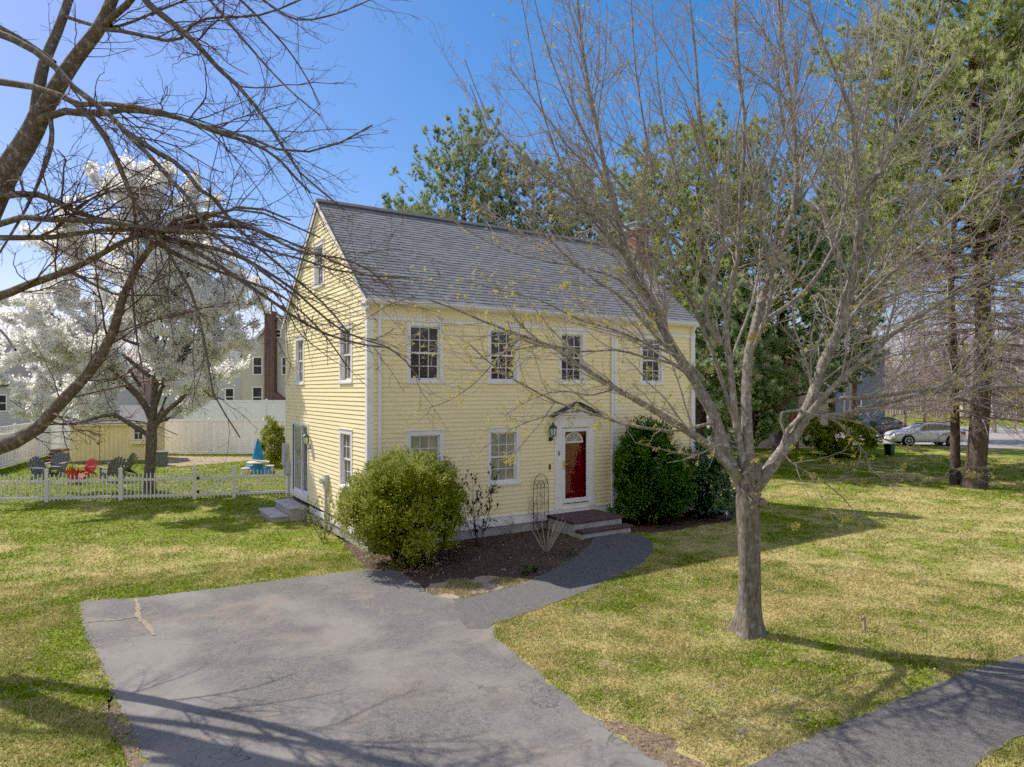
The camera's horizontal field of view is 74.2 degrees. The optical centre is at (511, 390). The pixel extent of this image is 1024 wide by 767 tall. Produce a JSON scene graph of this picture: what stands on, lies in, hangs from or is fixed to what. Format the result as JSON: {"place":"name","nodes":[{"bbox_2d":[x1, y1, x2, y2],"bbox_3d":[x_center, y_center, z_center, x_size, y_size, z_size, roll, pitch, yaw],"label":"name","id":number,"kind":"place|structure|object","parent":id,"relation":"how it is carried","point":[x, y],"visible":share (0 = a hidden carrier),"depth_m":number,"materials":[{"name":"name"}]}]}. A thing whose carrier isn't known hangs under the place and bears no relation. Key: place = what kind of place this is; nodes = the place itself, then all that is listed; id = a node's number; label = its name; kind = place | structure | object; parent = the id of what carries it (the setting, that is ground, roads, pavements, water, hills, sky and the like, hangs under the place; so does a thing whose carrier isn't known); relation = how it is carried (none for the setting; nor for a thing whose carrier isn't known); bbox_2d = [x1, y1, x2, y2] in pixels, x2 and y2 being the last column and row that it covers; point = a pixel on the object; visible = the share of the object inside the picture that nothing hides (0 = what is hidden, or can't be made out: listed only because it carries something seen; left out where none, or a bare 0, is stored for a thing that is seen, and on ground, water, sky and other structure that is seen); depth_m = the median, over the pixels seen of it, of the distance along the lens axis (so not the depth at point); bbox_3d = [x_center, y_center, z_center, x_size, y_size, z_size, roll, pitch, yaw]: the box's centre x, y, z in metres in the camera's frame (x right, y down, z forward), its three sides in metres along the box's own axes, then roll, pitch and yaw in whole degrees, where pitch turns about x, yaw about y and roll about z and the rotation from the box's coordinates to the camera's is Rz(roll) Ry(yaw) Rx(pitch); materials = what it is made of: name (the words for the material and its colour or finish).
{"place":"outdoors","nodes":[
{"label":"outdoors","id":0,"kind":"place"},
{"bbox_2d":[0,344,141,430],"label":"neighbour house","id":1,"kind":"structure","parent":0,"point":[126,396],"depth_m":62.04,"materials":[{"name":"grey"}]},
{"bbox_2d":[0,394,6,411],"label":"window","id":2,"kind":"structure","parent":1,"relation":"in","point":[3,397],"depth_m":61.97,"materials":[{"name":"white paint"}]},
{"bbox_2d":[158,342,241,430],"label":"neighbour house","id":3,"kind":"structure","parent":0,"point":[231,391],"depth_m":62.98,"materials":[{"name":"grey"}]},
{"bbox_2d":[225,388,233,399],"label":"window","id":4,"kind":"structure","parent":3,"relation":"in","point":[229,392],"depth_m":62.96,"materials":[{"name":"white paint"}]},
{"bbox_2d":[237,311,285,399],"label":"neighbour house","id":5,"kind":"structure","parent":0,"point":[261,380],"depth_m":59.97,"materials":[{"name":"beige"}]},
{"bbox_2d":[252,357,262,374],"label":"window","id":6,"kind":"structure","parent":5,"relation":"in","point":[257,362],"depth_m":59.98,"materials":[{"name":"glass"}]},
{"bbox_2d":[252,387,262,399],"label":"window","id":7,"kind":"structure","parent":5,"relation":"in","point":[257,392],"depth_m":59.98,"materials":[{"name":"glass"}]},
{"bbox_2d":[77,569,666,766],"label":"driveway","id":8,"kind":"structure","parent":0,"point":[376,668],"depth_m":8.60,"materials":[{"name":"grey asphalt"}]},
{"bbox_2d":[133,598,155,634],"bbox_3d":[-6.145,3.724,11.211,0.174,0.001,2.254,0,0,-35],"label":"sandy crack","id":9,"kind":"object","parent":8,"relation":"on","point":[146,624],"visible":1,"depth_m":11.06,"materials":[{"name":"beige sand"}]},
{"bbox_2d":[0,407,1023,766],"bbox_3d":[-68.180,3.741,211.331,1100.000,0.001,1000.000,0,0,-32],"label":"lawn","id":10,"kind":"structure","parent":0,"point":[1012,455],"depth_m":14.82,"materials":[{"name":"plant"}]},
{"bbox_2d":[0,422,50,467],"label":"privacy fence","id":11,"kind":"object","parent":10,"relation":"on","point":[29,450],"visible":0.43,"depth_m":35.23,"materials":[{"name":"plastic"}]},
{"bbox_2d":[27,456,61,479],"bbox_3d":[-19.440,3.233,28.063,1.060,1.017,0.820,0,0,19],"label":"adirondack chair","id":12,"kind":"object","parent":10,"relation":"on","point":[40,467],"visible":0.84,"depth_m":28.11,"materials":[{"name":"grey wood"}]},
{"bbox_2d":[44,448,69,462],"bbox_3d":[-23.490,3.405,35.263,1.309,0.831,0.697,0,0,0],"label":"wood pile","id":13,"kind":"object","parent":10,"relation":"on","point":[48,458],"visible":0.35,"depth_m":34.97,"materials":[{"name":"brown wood"}]},
{"bbox_2d":[45,452,69,476],"bbox_3d":[-20.055,3.233,29.812,0.820,1.017,1.060,0,0,-14],"label":"adirondack chair","id":14,"kind":"object","parent":10,"relation":"on","point":[60,463],"visible":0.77,"depth_m":30.05,"materials":[{"name":"grey wood"}]},
{"bbox_2d":[65,467,88,483],"bbox_3d":[-17.567,3.385,27.283,0.574,0.712,0.742,0,0,0],"label":"childs chair","id":15,"kind":"object","parent":10,"relation":"on","point":[71,472],"visible":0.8,"depth_m":27.09,"materials":[{"name":"red plastic"}]},
{"bbox_2d":[75,458,97,475],"bbox_3d":[-18.656,3.375,29.770,0.590,0.732,0.763,0,0,0],"label":"childs chair","id":16,"kind":"object","parent":10,"relation":"on","point":[89,465],"visible":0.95,"depth_m":29.91,"materials":[{"name":"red plastic"}]},
{"bbox_2d":[0,466,196,502],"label":"picket fence","id":17,"kind":"object","parent":10,"relation":"on","point":[119,496],"visible":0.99,"depth_m":22.92,"materials":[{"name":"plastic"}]},
{"bbox_2d":[197,470,230,496],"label":"picket gate","id":18,"kind":"structure","parent":17,"relation":"attached to","point":[206,494],"depth_m":23.51,"materials":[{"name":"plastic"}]},
{"bbox_2d":[98,456,127,482],"bbox_3d":[-16.409,3.207,27.897,1.113,1.068,0.861,0,0,38],"label":"adirondack chair","id":19,"kind":"object","parent":10,"relation":"on","point":[111,471],"visible":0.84,"depth_m":27.71,"materials":[{"name":"wood"}]},
{"bbox_2d":[67,405,167,462],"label":"garden shed","id":20,"kind":"structure","parent":10,"relation":"on","point":[124,440],"depth_m":35.30,"materials":[{"name":"yellow wood"}]},
{"bbox_2d":[76,426,98,460],"bbox_3d":[-21.891,2.716,34.938,1.038,1.810,0.060,0,0,-17],"label":"door","id":21,"kind":"structure","parent":20,"relation":"in","point":[88,452],"depth_m":34.93,"materials":[{"name":"yellow wood"}]},
{"bbox_2d":[100,425,122,459],"bbox_3d":[-20.863,2.716,35.268,1.038,1.810,0.030,0,0,-17],"label":"door","id":22,"kind":"structure","parent":20,"relation":"in","point":[112,449],"depth_m":35.26,"materials":[{"name":"yellow wood"}]},
{"bbox_2d":[133,425,143,439],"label":"window","id":23,"kind":"structure","parent":20,"relation":"in","point":[136,435],"depth_m":35.61,"materials":[{"name":"white paint"}]},
{"bbox_2d":[106,452,137,475],"bbox_3d":[-17.201,3.233,29.987,1.060,1.017,0.820,0,0,4],"label":"adirondack chair","id":24,"kind":"object","parent":10,"relation":"on","point":[130,459],"visible":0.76,"depth_m":30.07,"materials":[{"name":"wood"}]},
{"bbox_2d":[101,694,143,766],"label":"soil strip","id":25,"kind":"object","parent":10,"relation":"on","point":[136,761],"visible":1,"depth_m":7.33,"materials":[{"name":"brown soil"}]},
{"bbox_2d":[0,150,272,492],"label":"pear tree","id":26,"kind":"object","parent":10,"relation":"on","point":[63,336],"visible":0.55,"depth_m":24.01,"materials":[{"name":"white plant"}]},
{"bbox_2d":[156,450,168,465],"bbox_3d":[-17.537,3.381,33.730,0.700,0.720,0.660,0,0,-32],"label":"storage bin","id":27,"kind":"object","parent":10,"relation":"on","point":[163,458],"visible":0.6,"depth_m":33.52,"materials":[{"name":"grey plastic"}]},
{"bbox_2d":[51,417,284,453],"bbox_3d":[-19.393,2.706,39.831,16.663,2.270,0.223,0,0,3],"label":"privacy fence","id":28,"kind":"object","parent":10,"relation":"on","point":[209,435],"visible":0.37,"depth_m":39.75,"materials":[{"name":"plastic"}]},
{"bbox_2d":[167,456,256,467],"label":"bare soil","id":29,"kind":"structure","parent":10,"relation":"on","point":[184,462],"depth_m":36.17,"materials":[{"name":"beige soil"}]},
{"bbox_2d":[0,0,452,479],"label":"linden tree","id":30,"kind":"object","parent":10,"relation":"on","point":[19,152],"visible":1,"depth_m":8.82,"materials":[{"name":"brown plant"}]},
{"bbox_2d":[184,399,284,418],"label":"privacy fence","id":31,"kind":"object","parent":10,"relation":"on","point":[258,409],"visible":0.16,"depth_m":48.58,"materials":[{"name":"white plastic"}]},
{"bbox_2d":[241,439,273,473],"bbox_3d":[-11.599,2.931,30.914,1.304,1.620,1.316,0,0,-10],"label":"picnic table","id":32,"kind":"object","parent":10,"relation":"on","point":[255,466],"visible":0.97,"depth_m":30.73,"materials":[{"name":"blue plastic"}]},
{"bbox_2d":[231,465,284,497],"bbox_3d":[-8.801,3.221,23.991,2.118,1.240,0.170,0,0,-18],"label":"picket fence","id":33,"kind":"object","parent":10,"relation":"on","point":[253,492],"visible":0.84,"depth_m":23.89,"materials":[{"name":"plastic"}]},
{"bbox_2d":[257,415,284,467],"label":"arborvitae","id":34,"kind":"object","parent":10,"relation":"on","point":[267,439],"visible":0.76,"depth_m":32.92,"materials":[{"name":"green plant"}]},
{"bbox_2d":[258,498,307,522],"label":"side steps","id":35,"kind":"structure","parent":10,"relation":"on","point":[284,510],"depth_m":19.60,"materials":[{"name":"concrete"}]},
{"bbox_2d":[298,498,317,525],"bbox_3d":[-5.644,3.347,18.742,0.549,0.834,0.724,0,0,18],"label":"shrub","id":36,"kind":"object","parent":10,"relation":"on","point":[308,511],"visible":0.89,"depth_m":18.73,"materials":[{"name":"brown plant"}]},
{"bbox_2d":[300,491,342,539],"bbox_3d":[-4.742,3.150,17.047,1.143,1.230,1.000,0,0,-32],"label":"shrub","id":37,"kind":"object","parent":10,"relation":"on","point":[327,520],"visible":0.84,"depth_m":17.05,"materials":[{"name":"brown plant"}]},
{"bbox_2d":[379,190,444,217],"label":"pine tree","id":38,"kind":"object","parent":10,"relation":"on","point":[386,203],"depth_m":43.23,"materials":[{"name":"green plant"}]},
{"bbox_2d":[308,519,592,596],"bbox_3d":[-3.130,3.737,16.455,9.490,0.001,6.567,0,0,21],"label":"mulch bed","id":39,"kind":"object","parent":10,"relation":"on","point":[456,566],"visible":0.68,"depth_m":15.16,"materials":[{"name":"brown soil"}]},
{"bbox_2d":[331,445,472,567],"bbox_3d":[-2.305,2.456,14.508,3.099,2.704,3.058,0,0,-32],"label":"round arborvitae","id":40,"kind":"object","parent":39,"relation":"on","point":[407,493],"visible":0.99,"depth_m":13.98,"materials":[{"name":"green plant"}]},
{"bbox_2d":[348,528,588,591],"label":"leaf litter","id":41,"kind":"object","parent":39,"relation":"on","point":[435,561],"visible":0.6,"depth_m":14.74,"materials":[{"name":"brown plant"}]},
{"bbox_2d":[426,576,525,597],"bbox_3d":[-0.736,3.734,12.954,2.086,0.001,1.145,0,0,-32],"label":"bare patch","id":42,"kind":"object","parent":39,"relation":"on","point":[489,586],"visible":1,"depth_m":12.90,"materials":[{"name":"soil"}]},
{"bbox_2d":[424,574,525,597],"bbox_3d":[-0.691,3.699,12.962,2.059,0.076,1.191,0,0,-32],"label":"ground cover","id":43,"kind":"object","parent":42,"relation":"on","point":[473,585],"visible":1,"depth_m":12.89,"materials":[{"name":"plant"}]},
{"bbox_2d":[457,463,500,545],"bbox_3d":[-0.782,2.758,16.258,1.049,2.013,0.939,0,0,-32],"label":"sparse shrub","id":44,"kind":"object","parent":39,"relation":"on","point":[490,491],"visible":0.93,"depth_m":16.21,"materials":[{"name":"brown plant"}]},
{"bbox_2d":[495,513,526,538],"bbox_3d":[-0.104,3.452,17.044,0.959,0.623,0.941,0,0,-32],"label":"shrub","id":45,"kind":"object","parent":39,"relation":"on","point":[510,528],"visible":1,"depth_m":17.19,"materials":[{"name":"brown plant"}]},
{"bbox_2d":[519,560,543,575],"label":"plant","id":46,"kind":"object","parent":39,"relation":"on","point":[534,568],"visible":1,"depth_m":13.88,"materials":[{"name":"green plant"}]},
{"bbox_2d":[533,474,548,530],"bbox_3d":[0.771,3.032,18.074,0.497,1.618,0.023,0,0,-32],"label":"trellis","id":47,"kind":"object","parent":39,"relation":"on","point":[540,502],"visible":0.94,"depth_m":18.09,"materials":[{"name":"black metal"}]},
{"bbox_2d":[525,483,557,531],"bbox_3d":[0.725,3.098,17.867,0.674,1.332,0.889,0,0,-32],"label":"climbing rose","id":48,"kind":"object","parent":39,"relation":"on","point":[540,514],"visible":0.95,"depth_m":17.89,"materials":[{"name":"brown plant"}]},
{"bbox_2d":[529,518,565,551],"bbox_3d":[0.834,3.351,15.631,0.877,0.829,0.637,0,0,-32],"label":"pruned shrub","id":49,"kind":"object","parent":39,"relation":"on","point":[549,547],"visible":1,"depth_m":15.70,"materials":[{"name":"plant"}]},
{"bbox_2d":[388,102,537,228],"bbox_3d":[-2.608,-6.251,39.970,8.678,20.218,9.032,0,0,13],"label":"pine tree","id":50,"kind":"object","parent":10,"relation":"on","point":[458,162],"visible":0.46,"depth_m":38.60,"materials":[{"name":"green plant"}]},
{"bbox_2d":[281,198,699,551],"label":"yellow house","id":51,"kind":"structure","parent":10,"relation":"on","point":[338,429],"depth_m":18.18,"materials":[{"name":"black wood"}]},
{"bbox_2d":[294,335,304,384],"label":"window","id":52,"kind":"structure","parent":51,"relation":"in","point":[299,353],"depth_m":20.76,"materials":[{"name":"white paint"}]},
{"bbox_2d":[290,421,308,499],"bbox_3d":[-6.388,2.066,20.477,0.180,2.230,1.920,0,0,-32],"label":"sliding door","id":53,"kind":"structure","parent":51,"relation":"in","point":[301,453],"depth_m":20.63,"materials":[{"name":"white glass"}]},
{"bbox_2d":[313,238,324,288],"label":"window","id":54,"kind":"structure","parent":51,"relation":"in","point":[318,272],"depth_m":19.03,"materials":[{"name":"white paint"}]},
{"bbox_2d":[338,322,352,383],"bbox_3d":[-4.091,-0.915,16.928,0.210,1.488,1.025,0,0,-32],"label":"window","id":55,"kind":"structure","parent":51,"relation":"in","point":[346,375],"depth_m":17.09,"materials":[{"name":"white paint"}]},
{"bbox_2d":[338,427,352,487],"bbox_3d":[-4.091,1.700,16.928,0.210,1.514,1.025,0,0,-32],"label":"window","id":56,"kind":"structure","parent":51,"relation":"in","point":[345,435],"depth_m":17.13,"materials":[{"name":"white paint"}]},
{"bbox_2d":[406,320,444,383],"bbox_3d":[-2.135,-0.930,16.460,1.024,1.518,0.210,0,0,-32],"label":"window","id":57,"kind":"structure","parent":51,"relation":"in","point":[430,334],"depth_m":16.47,"materials":[{"name":"glass"}]},
{"bbox_2d":[406,429,444,469],"bbox_3d":[-2.135,1.704,16.460,1.024,1.515,0.210,0,0,-32],"label":"window","id":58,"kind":"structure","parent":51,"relation":"in","point":[429,439],"depth_m":16.48,"materials":[{"name":"white paint"}]},
{"bbox_2d":[487,325,519,383],"bbox_3d":[-0.248,-0.930,17.656,1.024,1.518,0.210,0,0,-32],"label":"window","id":59,"kind":"structure","parent":51,"relation":"in","point":[494,378],"depth_m":17.65,"materials":[{"name":"white paint"}]},
{"bbox_2d":[487,426,520,486],"bbox_3d":[-0.248,1.704,17.656,1.024,1.515,0.210,0,0,-32],"label":"window","id":60,"kind":"structure","parent":51,"relation":"in","point":[506,443],"depth_m":17.66,"materials":[{"name":"white paint"}]},
{"bbox_2d":[558,329,586,383],"bbox_3d":[1.631,-0.930,18.847,0.980,1.518,0.210,0,0,-32],"label":"window","id":61,"kind":"structure","parent":51,"relation":"in","point":[574,343],"depth_m":18.89,"materials":[{"name":"white paint"}]},
{"bbox_2d":[565,431,585,498],"bbox_3d":[1.714,2.081,18.912,0.890,2.040,0.078,0,0,-32],"label":"front door","id":62,"kind":"structure","parent":51,"relation":"in","point":[575,442],"depth_m":18.94,"materials":[{"name":"red paint"}]},
{"bbox_2d":[562,428,588,503],"bbox_3d":[1.786,2.076,18.799,0.930,2.050,0.106,0,0,-32],"label":"storm door","id":63,"kind":"structure","parent":51,"relation":"in","point":[579,499],"depth_m":18.79,"materials":[{"name":"white plastic"}]},
{"bbox_2d":[639,334,664,384],"bbox_3d":[4.182,-0.930,20.464,1.020,1.518,0.210,0,0,-32],"label":"window","id":64,"kind":"structure","parent":51,"relation":"in","point":[656,369],"depth_m":20.51,"materials":[{"name":"white paint"}]},
{"bbox_2d":[0,319,1023,419],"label":"distant wood","id":65,"kind":"object","parent":10,"relation":"on","point":[148,393],"depth_m":102.80,"materials":[{"name":"plant"}]},
{"bbox_2d":[6,503,1023,739],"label":"fallen twigs","id":66,"kind":"object","parent":10,"relation":"on","point":[682,623],"visible":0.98,"depth_m":11.47,"materials":[{"name":"brown wood"}]},
{"bbox_2d":[478,139,614,240],"bbox_3d":[1.488,-5.280,39.801,9.588,18.277,9.683,0,0,27],"label":"pine tree","id":67,"kind":"object","parent":10,"relation":"on","point":[519,222],"visible":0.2,"depth_m":38.58,"materials":[{"name":"green plant"}]},
{"bbox_2d":[546,509,632,538],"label":"front steps","id":68,"kind":"structure","parent":10,"relation":"on","point":[584,524],"depth_m":17.76,"materials":[{"name":"concrete"}]},
{"bbox_2d":[545,152,654,265],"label":"pine tree","id":69,"kind":"object","parent":10,"relation":"on","point":[597,192],"visible":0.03,"depth_m":40.82,"materials":[{"name":"green plant"}]},
{"bbox_2d":[599,719,706,766],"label":"soil strip","id":70,"kind":"object","parent":10,"relation":"on","point":[668,755],"visible":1,"depth_m":7.15,"materials":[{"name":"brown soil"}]},
{"bbox_2d":[588,162,732,308],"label":"pine tree","id":71,"kind":"object","parent":10,"relation":"on","point":[636,178],"visible":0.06,"depth_m":44.50,"materials":[{"name":"green plant"}]},
{"bbox_2d":[622,508,735,532],"bbox_3d":[5.019,3.737,19.752,5.352,0.001,2.200,0,0,-32],"label":"shrub bed","id":72,"kind":"object","parent":10,"relation":"on","point":[667,522],"visible":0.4,"depth_m":19.18,"materials":[{"name":"brown soil"}]},
{"bbox_2d":[604,414,699,524],"bbox_3d":[3.950,2.222,19.177,2.584,3.170,2.590,0,0,26],"label":"arborvitae","id":73,"kind":"object","parent":72,"relation":"on","point":[644,497],"visible":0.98,"depth_m":18.63,"materials":[{"name":"green plant"}]},
{"bbox_2d":[665,434,736,518],"bbox_3d":[5.659,2.538,20.269,2.361,2.588,2.657,0,0,19],"label":"rhododendron","id":74,"kind":"object","parent":72,"relation":"on","point":[705,474],"visible":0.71,"depth_m":19.69,"materials":[{"name":"green plant"}]},
{"bbox_2d":[358,0,1023,639],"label":"maple tree","id":75,"kind":"object","parent":10,"relation":"on","point":[750,474],"visible":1,"depth_m":10.59,"materials":[{"name":"brown plant"}]},
{"bbox_2d":[603,100,819,461],"bbox_3d":[10.076,-5.630,36.114,11.116,18.984,10.580,0,0,-32],"label":"pine tree","id":76,"kind":"object","parent":10,"relation":"on","point":[700,415],"visible":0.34,"depth_m":34.82,"materials":[{"name":"green plant"}]},
{"bbox_2d":[690,273,813,464],"bbox_3d":[10.689,-0.690,31.194,6.185,9.264,5.435,0,0,-32],"label":"pine tree","id":77,"kind":"object","parent":10,"relation":"on","point":[777,374],"visible":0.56,"depth_m":30.50,"materials":[{"name":"green plant"}]},
{"bbox_2d":[707,330,834,448],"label":"neighbour house","id":78,"kind":"structure","parent":10,"relation":"on","point":[799,444],"depth_m":43.98,"materials":[{"name":"beige"}]},
{"bbox_2d":[684,132,891,457],"bbox_3d":[15.315,-5.215,37.943,10.513,18.136,10.612,0,0,-32],"label":"pine tree","id":79,"kind":"object","parent":10,"relation":"on","point":[776,439],"visible":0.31,"depth_m":36.80,"materials":[{"name":"green plant"}]},
{"bbox_2d":[774,329,887,424],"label":"neighbour house","id":80,"kind":"structure","parent":10,"relation":"on","point":[863,416],"depth_m":65.99,"materials":[{"name":"grey"}]},
{"bbox_2d":[783,208,893,436],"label":"pine tree","id":81,"kind":"object","parent":10,"relation":"on","point":[831,364],"visible":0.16,"depth_m":45.82,"materials":[{"name":"green plant"}]},
{"bbox_2d":[799,406,882,457],"bbox_3d":[18.414,2.385,38.382,4.814,2.992,4.506,0,0,-32],"label":"shaped evergreen","id":82,"kind":"object","parent":10,"relation":"on","point":[824,440],"visible":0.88,"depth_m":37.58,"materials":[{"name":"green plant"}]},
{"bbox_2d":[807,297,896,435],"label":"bare tree","id":83,"kind":"object","parent":10,"relation":"on","point":[845,339],"visible":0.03,"depth_m":55.30,"materials":[{"name":"brown wood"}]},
{"bbox_2d":[780,136,934,418],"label":"pine tree","id":84,"kind":"object","parent":10,"relation":"on","point":[853,387],"visible":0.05,"depth_m":53.12,"materials":[{"name":"green plant"}]},
{"bbox_2d":[883,443,895,455],"bbox_3d":[21.752,3.401,39.009,0.480,0.680,0.480,0,0,-32],"label":"waste bin","id":85,"kind":"object","parent":10,"relation":"on","point":[889,449],"visible":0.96,"depth_m":38.87,"materials":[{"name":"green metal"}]},
{"bbox_2d":[860,289,939,423],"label":"bare tree","id":86,"kind":"object","parent":10,"relation":"on","point":[903,370],"visible":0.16,"depth_m":63.73,"materials":[{"name":"plant"}]},
{"bbox_2d":[781,452,1022,496],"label":"leaf litter","id":87,"kind":"object","parent":10,"relation":"on","point":[890,472],"visible":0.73,"depth_m":30.65,"materials":[{"name":"brown plant"}]},
{"bbox_2d":[803,0,1023,488],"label":"pine tree","id":88,"kind":"object","parent":10,"relation":"on","point":[978,442],"visible":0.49,"depth_m":25.43,"materials":[{"name":"green plant"}]},
{"bbox_2d":[809,0,1023,484],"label":"pine tree","id":89,"kind":"object","parent":10,"relation":"on","point":[1014,19],"visible":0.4,"depth_m":26.21,"materials":[{"name":"green plant"}]},
{"bbox_2d":[886,242,968,420],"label":"bare tree","id":90,"kind":"object","parent":10,"relation":"on","point":[924,419],"visible":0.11,"depth_m":65.86,"materials":[{"name":"brown plant"}]},
{"bbox_2d":[905,279,973,419],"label":"bare tree","id":91,"kind":"object","parent":10,"relation":"on","point":[941,349],"visible":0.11,"depth_m":70.49,"materials":[{"name":"plant"}]},
{"bbox_2d":[926,0,1023,427],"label":"pine tree","id":92,"kind":"object","parent":10,"relation":"on","point":[1020,279],"visible":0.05,"depth_m":31.21,"materials":[{"name":"green plant"}]},
{"bbox_2d":[961,255,1022,432],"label":"bare tree","id":93,"kind":"object","parent":10,"relation":"on","point":[994,428],"visible":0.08,"depth_m":59.83,"materials":[{"name":"brown plant"}]},
{"bbox_2d":[968,279,1023,426],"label":"bare tree","id":94,"kind":"object","parent":10,"relation":"on","point":[1014,425],"visible":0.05,"depth_m":65.98,"materials":[{"name":"plant"}]},
{"bbox_2d":[994,272,1023,367],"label":"bare tree","id":95,"kind":"object","parent":10,"relation":"on","point":[1015,320],"visible":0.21,"depth_m":53.71,"materials":[{"name":"plant"}]},
{"bbox_2d":[0,502,1023,750],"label":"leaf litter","id":96,"kind":"object","parent":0,"point":[672,606],"visible":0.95,"depth_m":12.09,"materials":[{"name":"brown plant"}]},
{"bbox_2d":[0,0,1023,382],"label":"sky","id":97,"kind":"structure","parent":0,"point":[398,74],"materials":[{"name":"blue"}]},
{"bbox_2d":[452,533,652,627],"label":"walkway","id":98,"kind":"structure","parent":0,"point":[598,560],"depth_m":13.15,"materials":[{"name":"grey asphalt"}]},
{"bbox_2d":[747,655,1023,766],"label":"sidewalk","id":99,"kind":"structure","parent":0,"point":[963,719],"depth_m":7.45,"materials":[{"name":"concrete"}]},
{"bbox_2d":[835,426,1023,448],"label":"street","id":100,"kind":"structure","parent":0,"point":[1000,438],"depth_m":50.62,"materials":[{"name":"grey asphalt"}]},
{"bbox_2d":[848,416,907,436],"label":"parked car","id":101,"kind":"object","parent":100,"relation":"on","point":[880,425],"visible":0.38,"depth_m":53.52,"materials":[{"name":"grey paint"}]},
{"bbox_2d":[884,421,966,445],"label":"parked car","id":102,"kind":"object","parent":100,"relation":"on","point":[905,440],"visible":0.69,"depth_m":45.47,"materials":[{"name":"silver metal"}]},
{"bbox_2d":[959,372,1023,417],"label":"neighbour house","id":103,"kind":"structure","parent":0,"point":[1001,409],"depth_m":91.99,"materials":[{"name":"beige"}]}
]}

